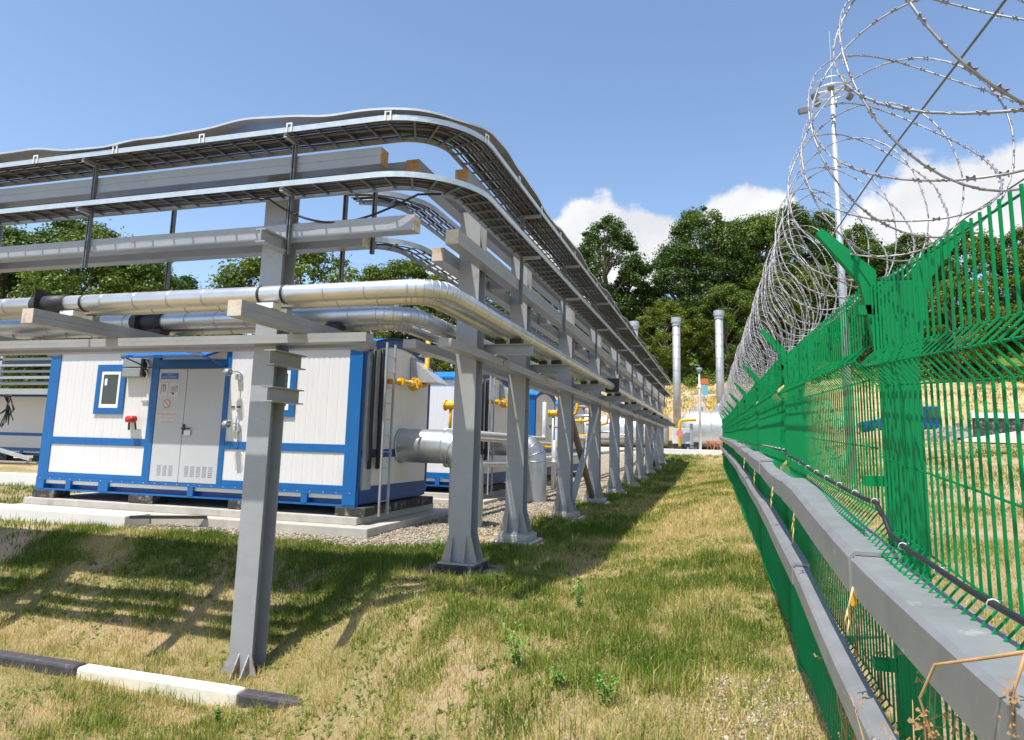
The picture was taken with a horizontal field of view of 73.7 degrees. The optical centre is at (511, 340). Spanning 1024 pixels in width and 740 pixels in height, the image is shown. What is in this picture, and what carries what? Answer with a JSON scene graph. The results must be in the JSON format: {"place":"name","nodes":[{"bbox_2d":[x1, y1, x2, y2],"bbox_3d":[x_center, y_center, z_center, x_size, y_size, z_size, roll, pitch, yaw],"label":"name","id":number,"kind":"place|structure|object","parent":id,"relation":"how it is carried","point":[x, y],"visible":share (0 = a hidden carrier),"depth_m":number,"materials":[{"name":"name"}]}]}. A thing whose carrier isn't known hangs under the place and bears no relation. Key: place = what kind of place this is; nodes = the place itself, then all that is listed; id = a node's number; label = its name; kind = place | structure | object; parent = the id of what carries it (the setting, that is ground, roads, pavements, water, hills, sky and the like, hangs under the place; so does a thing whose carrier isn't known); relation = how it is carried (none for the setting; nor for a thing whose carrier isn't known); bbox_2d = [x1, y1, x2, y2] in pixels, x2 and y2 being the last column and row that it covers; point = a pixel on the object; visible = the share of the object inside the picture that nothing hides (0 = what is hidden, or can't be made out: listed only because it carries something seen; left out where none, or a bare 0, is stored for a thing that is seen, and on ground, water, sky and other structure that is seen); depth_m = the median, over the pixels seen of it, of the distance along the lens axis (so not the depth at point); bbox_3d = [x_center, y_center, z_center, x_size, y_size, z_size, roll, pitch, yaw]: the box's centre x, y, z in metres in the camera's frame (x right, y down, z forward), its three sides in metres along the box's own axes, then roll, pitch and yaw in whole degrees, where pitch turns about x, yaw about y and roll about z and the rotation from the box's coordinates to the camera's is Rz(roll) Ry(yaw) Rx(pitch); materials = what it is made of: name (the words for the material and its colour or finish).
{"place":"outdoors","nodes":[
{"label":"outdoors","id":0,"kind":"place"},
{"bbox_2d":[0,503,149,527],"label":"pavement","id":1,"kind":"structure","parent":0,"point":[31,512],"depth_m":11.95,"materials":[{"name":"concrete"}]},
{"bbox_2d":[0,352,1023,739],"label":"ground","id":2,"kind":"structure","parent":0,"point":[32,468],"depth_m":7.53,"materials":[{"name":"green plant"}]},
{"bbox_2d":[0,454,12,459],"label":"support block","id":3,"kind":"structure","parent":2,"relation":"on","point":[5,457],"depth_m":31.77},
{"bbox_2d":[0,394,46,455],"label":"container cabin","id":4,"kind":"object","parent":3,"relation":"on","point":[21,432],"visible":0.21,"depth_m":31.61,"materials":[{"name":"metal"}]},
{"bbox_2d":[0,472,36,485],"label":"kerb wall","id":5,"kind":"structure","parent":2,"relation":"on","point":[29,479],"depth_m":19.00,"materials":[{"name":"concrete"}]},
{"bbox_2d":[0,356,51,460],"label":"pipe shelf","id":6,"kind":"object","parent":2,"relation":"on","point":[25,362],"visible":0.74,"depth_m":29.40,"materials":[{"name":"metal"}]},
{"bbox_2d":[0,224,62,388],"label":"broadleaf tree","id":7,"kind":"object","parent":2,"relation":"on","point":[13,236],"visible":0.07,"depth_m":57.43,"materials":[{"name":"green plant"}]},
{"bbox_2d":[0,218,133,388],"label":"broadleaf tree","id":8,"kind":"object","parent":2,"relation":"on","point":[67,226],"visible":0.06,"depth_m":59.22,"materials":[{"name":"green plant"}]},
{"bbox_2d":[0,219,160,388],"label":"broadleaf tree","id":9,"kind":"object","parent":2,"relation":"on","point":[47,279],"visible":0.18,"depth_m":50.09,"materials":[{"name":"green plant"}]},
{"bbox_2d":[24,262,196,386],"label":"broadleaf tree","id":10,"kind":"object","parent":2,"relation":"on","point":[152,271],"visible":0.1,"depth_m":52.47,"materials":[{"name":"green plant"}]},
{"bbox_2d":[0,650,301,708],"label":"painted kerb","id":11,"kind":"structure","parent":2,"relation":"on","point":[215,692],"depth_m":6.90,"materials":[{"name":"white paint"}]},
{"bbox_2d":[103,272,206,338],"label":"broadleaf tree","id":12,"kind":"object","parent":2,"relation":"on","point":[190,281],"visible":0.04,"depth_m":61.80,"materials":[{"name":"green plant"}]},
{"bbox_2d":[0,133,420,681],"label":"pipe rack","id":13,"kind":"object","parent":2,"relation":"on","point":[279,240],"visible":0.95,"depth_m":7.98,"materials":[{"name":"metal"}]},
{"bbox_2d":[0,306,635,409],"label":"clad pipe","id":14,"kind":"object","parent":13,"relation":"on","point":[421,319],"visible":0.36,"depth_m":8.72,"materials":[{"name":"metal"}]},
{"bbox_2d":[18,503,447,537],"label":"foundation slab","id":15,"kind":"structure","parent":2,"relation":"on","point":[371,529],"depth_m":11.57,"materials":[{"name":"concrete"}]},
{"bbox_2d":[129,515,206,518],"bbox_3d":[-5.831,2.992,11.593,1.247,0.065,0.060,2,-9,-6],"label":"edging strip","id":16,"kind":"object","parent":15,"relation":"on","point":[167,517],"visible":1,"depth_m":11.57,"materials":[{"name":"grey concrete"}]},
{"bbox_2d":[23,492,432,525],"bbox_3d":[-5.556,3.259,13.708,7.250,0.125,3.180,-1,-9,17],"label":"concrete strip","id":17,"kind":"object","parent":15,"relation":"on","point":[285,511],"visible":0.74,"depth_m":12.49,"materials":[{"name":"concrete"}]},
{"bbox_2d":[32,489,69,497],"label":"support block","id":18,"kind":"structure","parent":17,"relation":"on","point":[48,493],"depth_m":13.24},
{"bbox_2d":[35,338,447,516],"bbox_3d":[-5.312,1.586,13.516,7.650,3.190,3.450,-1,-9,17],"label":"container cabin","id":19,"kind":"object","parent":18,"relation":"on","point":[165,424],"visible":0.63,"depth_m":12.48,"materials":[{"name":"metal"}]},
{"bbox_2d":[93,365,125,413],"bbox_3d":[-7.731,0.932,13.139,0.700,0.950,0.021,-1,-9,17],"label":"window","id":20,"kind":"structure","parent":19,"relation":"in","point":[110,383],"depth_m":13.14,"materials":[{"name":"blue paint"}]},
{"bbox_2d":[149,369,187,481],"bbox_3d":[-6.354,1.550,12.640,0.640,2.070,0.025,-1,-9,17],"label":"door","id":21,"kind":"structure","parent":19,"relation":"in","point":[167,437],"depth_m":12.60,"materials":[{"name":"metal"}]},
{"bbox_2d":[178,369,224,483],"bbox_3d":[-5.641,1.536,12.426,0.830,2.070,0.025,-1,-9,17],"label":"door","id":22,"kind":"structure","parent":19,"relation":"in","point":[199,452],"depth_m":12.41,"materials":[{"name":"metal"}]},
{"bbox_2d":[284,369,296,416],"bbox_3d":[-4.121,0.862,12.054,0.700,0.950,0.021,-1,-9,17],"label":"window","id":23,"kind":"structure","parent":19,"relation":"in","point":[291,374],"depth_m":11.98,"materials":[{"name":"blue paint"}]},
{"bbox_2d":[387,331,430,390],"bbox_3d":[-1.892,0.325,13.106,0.316,1.267,1.297,-2,-9,22],"label":"gas valve","id":24,"kind":"object","parent":19,"relation":"attached to","point":[414,384],"visible":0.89,"depth_m":13.00,"materials":[{"name":"yellow paint"}]},
{"bbox_2d":[394,428,483,527],"bbox_3d":[-1.327,2.600,12.671,1.671,1.935,0.670,-1,-9,17],"label":"air duct","id":25,"kind":"object","parent":19,"relation":"attached to","point":[422,445],"visible":0.49,"depth_m":12.57,"materials":[{"name":"metal"}]},
{"bbox_2d":[442,402,546,441],"bbox_3d":[-0.151,1.823,16.494,0.140,1.139,7.272,-1,-9,18],"label":"process pipe","id":26,"kind":"object","parent":25,"relation":"attached to","point":[484,434],"visible":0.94,"depth_m":19.08,"materials":[{"name":"metal"}]},
{"bbox_2d":[128,494,166,503],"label":"support block","id":27,"kind":"structure","parent":17,"relation":"on","point":[146,499],"depth_m":12.56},
{"bbox_2d":[335,506,374,516],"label":"support block","id":28,"kind":"structure","parent":17,"relation":"on","point":[362,511],"depth_m":11.32,"materials":[{"name":"concrete"}]},
{"bbox_2d":[358,496,432,513],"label":"support beam","id":29,"kind":"structure","parent":17,"relation":"on","point":[403,503],"depth_m":12.80,"materials":[{"name":"concrete"}]},
{"bbox_2d":[197,252,383,338],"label":"broadleaf tree","id":30,"kind":"object","parent":2,"relation":"on","point":[250,270],"visible":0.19,"depth_m":43.46,"materials":[{"name":"green plant"}]},
{"bbox_2d":[358,263,421,339],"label":"broadleaf tree","id":31,"kind":"object","parent":2,"relation":"on","point":[372,270],"visible":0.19,"depth_m":67.49,"materials":[{"name":"green plant"}]},
{"bbox_2d":[137,453,644,546],"bbox_3d":[1.427,5.212,27.176,7.300,1.329,36.200,-1,-9,17],"label":"gravel bed","id":32,"kind":"object","parent":2,"relation":"on","point":[604,469],"visible":0.12,"depth_m":12.38,"materials":[{"name":"gravel"}]},
{"bbox_2d":[132,488,585,545],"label":"loose pebbles","id":33,"kind":"object","parent":32,"relation":"on","point":[501,507],"visible":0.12,"depth_m":11.77,"materials":[{"name":"gravel"}]},
{"bbox_2d":[0,530,790,739],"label":"clover","id":34,"kind":"object","parent":2,"relation":"on","point":[262,726],"visible":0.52,"depth_m":6.66,"materials":[{"name":"green plant"}]},
{"bbox_2d":[363,256,453,371],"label":"broadleaf tree","id":35,"kind":"object","parent":2,"relation":"on","point":[410,269],"visible":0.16,"depth_m":68.87,"materials":[{"name":"green plant"}]},
{"bbox_2d":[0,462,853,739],"bbox_3d":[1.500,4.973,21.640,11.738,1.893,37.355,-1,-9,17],"label":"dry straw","id":36,"kind":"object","parent":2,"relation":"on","point":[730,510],"visible":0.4,"depth_m":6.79,"materials":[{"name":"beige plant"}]},
{"bbox_2d":[411,272,456,371],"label":"broadleaf tree","id":37,"kind":"object","parent":2,"relation":"on","point":[441,366],"visible":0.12,"depth_m":67.06,"materials":[{"name":"green plant"}]},
{"bbox_2d":[433,493,504,504],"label":"foundation slab","id":38,"kind":"structure","parent":2,"relation":"on","point":[492,499],"depth_m":16.86,"materials":[{"name":"concrete"}]},
{"bbox_2d":[420,486,504,498],"bbox_3d":[-3.897,4.118,19.173,7.150,0.125,3.130,-1,-9,17],"label":"concrete strip","id":39,"kind":"object","parent":38,"relation":"on","point":[437,492],"visible":0.04,"depth_m":17.62,"materials":[{"name":"concrete"}]},
{"bbox_2d":[6,297,1023,387],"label":"woodland","id":40,"kind":"object","parent":2,"relation":"on","point":[693,357],"visible":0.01,"depth_m":89.98,"materials":[{"name":"green plant"}]},
{"bbox_2d":[502,622,533,667],"bbox_3d":[0.046,2.252,4.998,0.241,0.346,0.285,2,-8,-2],"label":"leafy weed","id":41,"kind":"object","parent":2,"relation":"on","point":[517,653],"visible":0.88,"depth_m":4.99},
{"bbox_2d":[403,159,675,575],"bbox_3d":[3.800,2.863,23.375,1.620,5.400,33.488,-1,-9,17],"label":"pipe rack","id":42,"kind":"object","parent":2,"relation":"on","point":[470,355],"visible":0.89,"depth_m":10.99,"materials":[{"name":"metal"}]},
{"bbox_2d":[0,323,441,344],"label":"clad pipe","id":43,"kind":"object","parent":42,"relation":"on","point":[420,333],"visible":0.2,"depth_m":9.11,"materials":[{"name":"metal"}]},
{"bbox_2d":[0,298,642,409],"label":"clad pipe","id":44,"kind":"object","parent":42,"relation":"on","point":[457,314],"visible":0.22,"depth_m":7.63,"materials":[{"name":"metal"}]},
{"bbox_2d":[0,107,671,384],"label":"cable tray","id":45,"kind":"object","parent":42,"relation":"on","point":[484,151],"visible":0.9,"depth_m":8.51,"materials":[{"name":"metal"}]},
{"bbox_2d":[0,171,671,396],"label":"cable tray","id":46,"kind":"object","parent":42,"relation":"on","point":[475,203],"visible":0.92,"depth_m":8.41,"materials":[{"name":"metal"}]},
{"bbox_2d":[171,193,440,222],"bbox_3d":[-2.446,-1.501,7.802,3.298,0.374,0.212,0,-9,8],"label":"loose cable","id":47,"kind":"object","parent":46,"relation":"hanging from","point":[314,220],"visible":1,"depth_m":7.76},
{"bbox_2d":[0,279,671,420],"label":"clad pipe","id":48,"kind":"object","parent":42,"relation":"on","point":[453,295],"visible":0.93,"depth_m":7.33,"materials":[{"name":"metal"}]},
{"bbox_2d":[349,191,644,384],"bbox_3d":[2.897,0.485,23.719,0.928,0.074,32.104,-1,-9,17],"label":"cable tray","id":49,"kind":"object","parent":42,"relation":"on","point":[385,199],"visible":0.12,"depth_m":9.21,"materials":[{"name":"metal"}]},
{"bbox_2d":[375,237,644,400],"bbox_3d":[2.846,1.058,23.734,0.854,0.063,31.934,-1,-9,17],"label":"cable tray","id":50,"kind":"object","parent":42,"relation":"on","point":[395,247],"visible":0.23,"depth_m":9.76,"materials":[{"name":"metal"}]},
{"bbox_2d":[555,400,584,471],"bbox_3d":[-0.527,4.117,30.250,7.090,3.010,2.930,-1,-9,17],"label":"container cabin","id":51,"kind":"object","parent":2,"relation":"on","point":[580,428],"visible":0.02,"depth_m":28.93,"materials":[{"name":"metal"}]},
{"bbox_2d":[592,669,619,706],"bbox_3d":[0.595,2.170,4.248,0.190,0.210,0.151,-1,-9,17],"label":"leafy weed","id":52,"kind":"object","parent":2,"relation":"on","point":[602,683],"visible":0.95,"depth_m":4.24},
{"bbox_2d":[567,211,655,373],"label":"broadleaf tree","id":53,"kind":"object","parent":2,"relation":"on","point":[618,240],"visible":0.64,"depth_m":74.40,"materials":[{"name":"green plant"}]},
{"bbox_2d":[584,410,668,447],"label":"storage tank","id":54,"kind":"object","parent":2,"relation":"on","point":[606,428],"visible":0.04,"depth_m":47.14,"materials":[{"name":"metal"}]},
{"bbox_2d":[610,266,654,334],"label":"broadleaf tree","id":55,"kind":"object","parent":2,"relation":"on","point":[633,291],"visible":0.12,"depth_m":76.04,"materials":[{"name":"green plant"}]},
{"bbox_2d":[602,308,662,366],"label":"broadleaf tree","id":56,"kind":"object","parent":2,"relation":"on","point":[635,312],"visible":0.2,"depth_m":72.23,"materials":[{"name":"green plant"}]},
{"bbox_2d":[601,447,722,454],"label":"concrete apron","id":57,"kind":"object","parent":2,"relation":"on","point":[691,451],"visible":0.04,"depth_m":42.16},
{"bbox_2d":[672,428,689,448],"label":"equipment cabinet","id":58,"kind":"object","parent":57,"relation":"on","point":[685,438],"visible":0.72,"depth_m":43.52,"materials":[{"name":"white metal"}]},
{"bbox_2d":[694,365,701,449],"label":"lamp post","id":59,"kind":"object","parent":57,"relation":"on","point":[699,369],"visible":0.94,"depth_m":42.84,"materials":[{"name":"grey metal"}]},
{"bbox_2d":[636,297,706,375],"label":"broadleaf tree","id":60,"kind":"object","parent":2,"relation":"on","point":[665,354],"visible":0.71,"depth_m":69.05,"materials":[{"name":"green plant"}]},
{"bbox_2d":[671,317,680,427],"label":"exhaust stack","id":61,"kind":"object","parent":2,"relation":"on","point":[676,323],"visible":0.98,"depth_m":50.66,"materials":[{"name":"metal"}]},
{"bbox_2d":[627,235,743,357],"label":"broadleaf tree","id":62,"kind":"object","parent":2,"relation":"on","point":[678,250],"visible":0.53,"depth_m":73.83,"materials":[{"name":"green plant"}]},
{"bbox_2d":[652,204,753,370],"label":"broadleaf tree","id":63,"kind":"object","parent":2,"relation":"on","point":[691,224],"visible":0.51,"depth_m":78.16,"materials":[{"name":"green plant"}]},
{"bbox_2d":[681,403,727,449],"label":"storage tank","id":64,"kind":"object","parent":2,"relation":"on","point":[711,425],"visible":0.3,"depth_m":44.90,"materials":[{"name":"metal"}]},
{"bbox_2d":[713,310,724,406],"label":"exhaust stack","id":65,"kind":"object","parent":2,"relation":"on","point":[718,315],"visible":0.84,"depth_m":49.95,"materials":[{"name":"metal"}]},
{"bbox_2d":[684,280,771,379],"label":"broadleaf tree","id":66,"kind":"object","parent":2,"relation":"on","point":[728,292],"visible":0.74,"depth_m":69.35,"materials":[{"name":"green plant"}]},
{"bbox_2d":[692,216,776,366],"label":"broadleaf tree","id":67,"kind":"object","parent":2,"relation":"on","point":[738,224],"visible":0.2,"depth_m":81.67,"materials":[{"name":"green plant"}]},
{"bbox_2d":[449,359,1023,387],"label":"scrub","id":68,"kind":"object","parent":2,"relation":"on","point":[687,377],"visible":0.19,"depth_m":64.71,"materials":[{"name":"green plant"}]},
{"bbox_2d":[708,210,812,365],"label":"broadleaf tree","id":69,"kind":"object","parent":2,"relation":"on","point":[756,223],"visible":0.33,"depth_m":80.57,"materials":[{"name":"green plant"}]},
{"bbox_2d":[678,652,853,739],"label":"stone chips","id":70,"kind":"object","parent":2,"relation":"on","point":[753,714],"visible":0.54,"depth_m":4.16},
{"bbox_2d":[725,268,807,362],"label":"broadleaf tree","id":71,"kind":"object","parent":2,"relation":"on","point":[757,278],"visible":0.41,"depth_m":71.25,"materials":[{"name":"green plant"}]},
{"bbox_2d":[555,376,1023,438],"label":"hillside tufts","id":72,"kind":"object","parent":2,"relation":"on","point":[669,390],"visible":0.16,"depth_m":57.29,"materials":[{"name":"beige plant"}]},
{"bbox_2d":[745,199,836,331],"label":"broadleaf tree","id":73,"kind":"object","parent":2,"relation":"on","point":[802,218],"visible":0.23,"depth_m":82.99,"materials":[{"name":"green plant"}]},
{"bbox_2d":[767,260,865,358],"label":"broadleaf tree","id":74,"kind":"object","parent":2,"relation":"on","point":[810,284],"visible":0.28,"depth_m":71.49,"materials":[{"name":"green plant"}]},
{"bbox_2d":[782,206,852,358],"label":"broadleaf tree","id":75,"kind":"object","parent":2,"relation":"on","point":[822,222],"visible":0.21,"depth_m":86.12,"materials":[{"name":"green plant"}]},
{"bbox_2d":[798,31,855,483],"bbox_3d":[9.717,-2.745,20.731,1.739,14.356,1.333,-1,-9,17],"label":"floodlight mast","id":76,"kind":"object","parent":2,"relation":"on","point":[831,90],"visible":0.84,"depth_m":20.90,"materials":[{"name":"metal"}]},
{"bbox_2d":[806,219,890,336],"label":"broadleaf tree","id":77,"kind":"object","parent":2,"relation":"on","point":[861,239],"visible":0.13,"depth_m":81.06,"materials":[{"name":"green plant"}]},
{"bbox_2d":[825,278,874,374],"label":"broadleaf tree","id":78,"kind":"object","parent":2,"relation":"on","point":[861,358],"visible":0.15,"depth_m":65.79,"materials":[{"name":"green plant"}]},
{"bbox_2d":[813,601,889,739],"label":"dry weed","id":79,"kind":"object","parent":2,"relation":"on","point":[855,653],"visible":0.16,"depth_m":2.67,"materials":[{"name":"plant"}]},
{"bbox_2d":[719,183,1023,739],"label":"fence","id":80,"kind":"object","parent":2,"relation":"on","point":[893,310],"visible":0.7,"depth_m":2.34,"materials":[{"name":"metal"}]},
{"bbox_2d":[720,446,899,739],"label":"cable duct rail","id":81,"kind":"object","parent":80,"relation":"attached to","point":[848,678],"visible":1,"depth_m":2.78,"materials":[{"name":"grey metal"}]},
{"bbox_2d":[725,0,1006,407],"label":"tension wire","id":82,"kind":"object","parent":80,"relation":"attached to","point":[962,56],"visible":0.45,"depth_m":2.05,"materials":[{"name":"metal"}]},
{"bbox_2d":[719,436,1023,739],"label":"cable duct rail","id":83,"kind":"object","parent":80,"relation":"attached to","point":[923,629],"visible":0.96,"depth_m":1.55,"materials":[{"name":"grey metal"}]},
{"bbox_2d":[915,650,1023,739],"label":"dry stalk","id":84,"kind":"object","parent":83,"relation":"attached to","point":[1012,703],"visible":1,"depth_m":1.03,"materials":[{"name":"plant"}]},
{"bbox_2d":[719,0,1023,417],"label":"razor wire coil","id":85,"kind":"object","parent":80,"relation":"on","point":[971,70],"visible":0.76,"depth_m":2.76,"materials":[{"name":"metal"}]},
{"bbox_2d":[739,442,1023,625],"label":"fence cable","id":86,"kind":"object","parent":80,"relation":"attached to","point":[993,603],"visible":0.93,"depth_m":1.76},
{"bbox_2d":[809,243,940,352],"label":"broadleaf tree","id":87,"kind":"object","parent":2,"relation":"on","point":[874,251],"visible":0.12,"depth_m":68.67,"materials":[{"name":"green plant"}]},
{"bbox_2d":[858,406,942,430],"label":"parked van","id":88,"kind":"object","parent":2,"relation":"on","point":[930,417],"visible":0.17,"depth_m":43.95,"materials":[{"name":"blue paint"}]},
{"bbox_2d":[781,439,1023,739],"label":"meadow grass","id":89,"kind":"structure","parent":2,"relation":"on","point":[985,615],"depth_m":11.74,"materials":[{"name":"plant"}]},
{"bbox_2d":[850,651,969,739],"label":"dry weed","id":90,"kind":"object","parent":2,"relation":"on","point":[923,727],"visible":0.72,"depth_m":1.60,"materials":[{"name":"plant"}]},
{"bbox_2d":[873,232,972,368],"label":"broadleaf tree","id":91,"kind":"object","parent":2,"relation":"on","point":[904,241],"visible":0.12,"depth_m":67.98,"materials":[{"name":"green plant"}]},
{"bbox_2d":[924,423,973,442],"bbox_3d":[26.402,5.445,39.324,4.614,1.406,3.536,-1,-9,17],"label":"rubble heap","id":92,"kind":"object","parent":2,"relation":"on","point":[965,427],"visible":0.21,"depth_m":38.94,"materials":[{"name":"stone"}]},
{"bbox_2d":[908,228,1023,355],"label":"broadleaf tree","id":93,"kind":"object","parent":2,"relation":"on","point":[978,259],"visible":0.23,"depth_m":63.45,"materials":[{"name":"green plant"}]},
{"bbox_2d":[920,275,1016,378],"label":"broadleaf tree","id":94,"kind":"object","parent":2,"relation":"on","point":[974,319],"visible":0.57,"depth_m":61.06,"materials":[{"name":"green plant"}]},
{"bbox_2d":[959,412,1023,443],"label":"concrete barrier","id":95,"kind":"object","parent":2,"relation":"on","point":[1012,428],"visible":0.67,"depth_m":30.01,"materials":[{"name":"concrete"}]},
{"bbox_2d":[980,224,1023,356],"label":"broadleaf tree","id":96,"kind":"object","parent":2,"relation":"on","point":[999,269],"visible":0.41,"depth_m":63.30,"materials":[{"name":"green plant"}]},
{"bbox_2d":[0,0,1023,365],"label":"sky","id":97,"kind":"structure","parent":0,"point":[644,113],"materials":[{"name":"blue"}]},
{"bbox_3d":[-2.964,3.759,17.559,0.560,0.145,0.355,-1,-9,17],"label":"support block","id":98,"kind":"object","parent":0,"visible":0},
{"bbox_2d":[426,372,507,494],"bbox_3d":[-3.579,2.483,19.227,7.650,3.190,2.930,-1,-9,17],"label":"container cabin","id":99,"kind":"object","parent":98,"relation":"on","point":[493,417],"visible":0.16,"depth_m":17.45,"materials":[{"name":"metal"}]},
{"bbox_2d":[490,435,546,501],"bbox_3d":[0.172,3.393,17.877,1.516,1.980,0.640,-1,-9,17],"label":"air duct","id":100,"kind":"object","parent":99,"relation":"attached to","point":[537,477],"visible":0.42,"depth_m":17.51,"materials":[{"name":"metal"}]},
{"bbox_2d":[443,441,556,466],"bbox_3d":[0.027,2.782,16.764,0.140,0.747,8.174,-1,-9,18],"label":"process pipe","id":101,"kind":"object","parent":100,"relation":"attached to","point":[490,463],"visible":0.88,"depth_m":15.94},
{"bbox_3d":[-5.655,4.706,24.356,0.560,0.145,0.355,-1,-9,17],"label":"support block","id":102,"kind":"object","parent":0,"visible":0},
{"bbox_2d":[529,389,556,474],"bbox_3d":[-2.193,3.254,24.762,7.090,3.010,2.930,-1,-9,17],"label":"container cabin","id":103,"kind":"object","parent":102,"relation":"on","point":[537,400],"visible":0.13,"depth_m":23.19,"materials":[{"name":"metal"}]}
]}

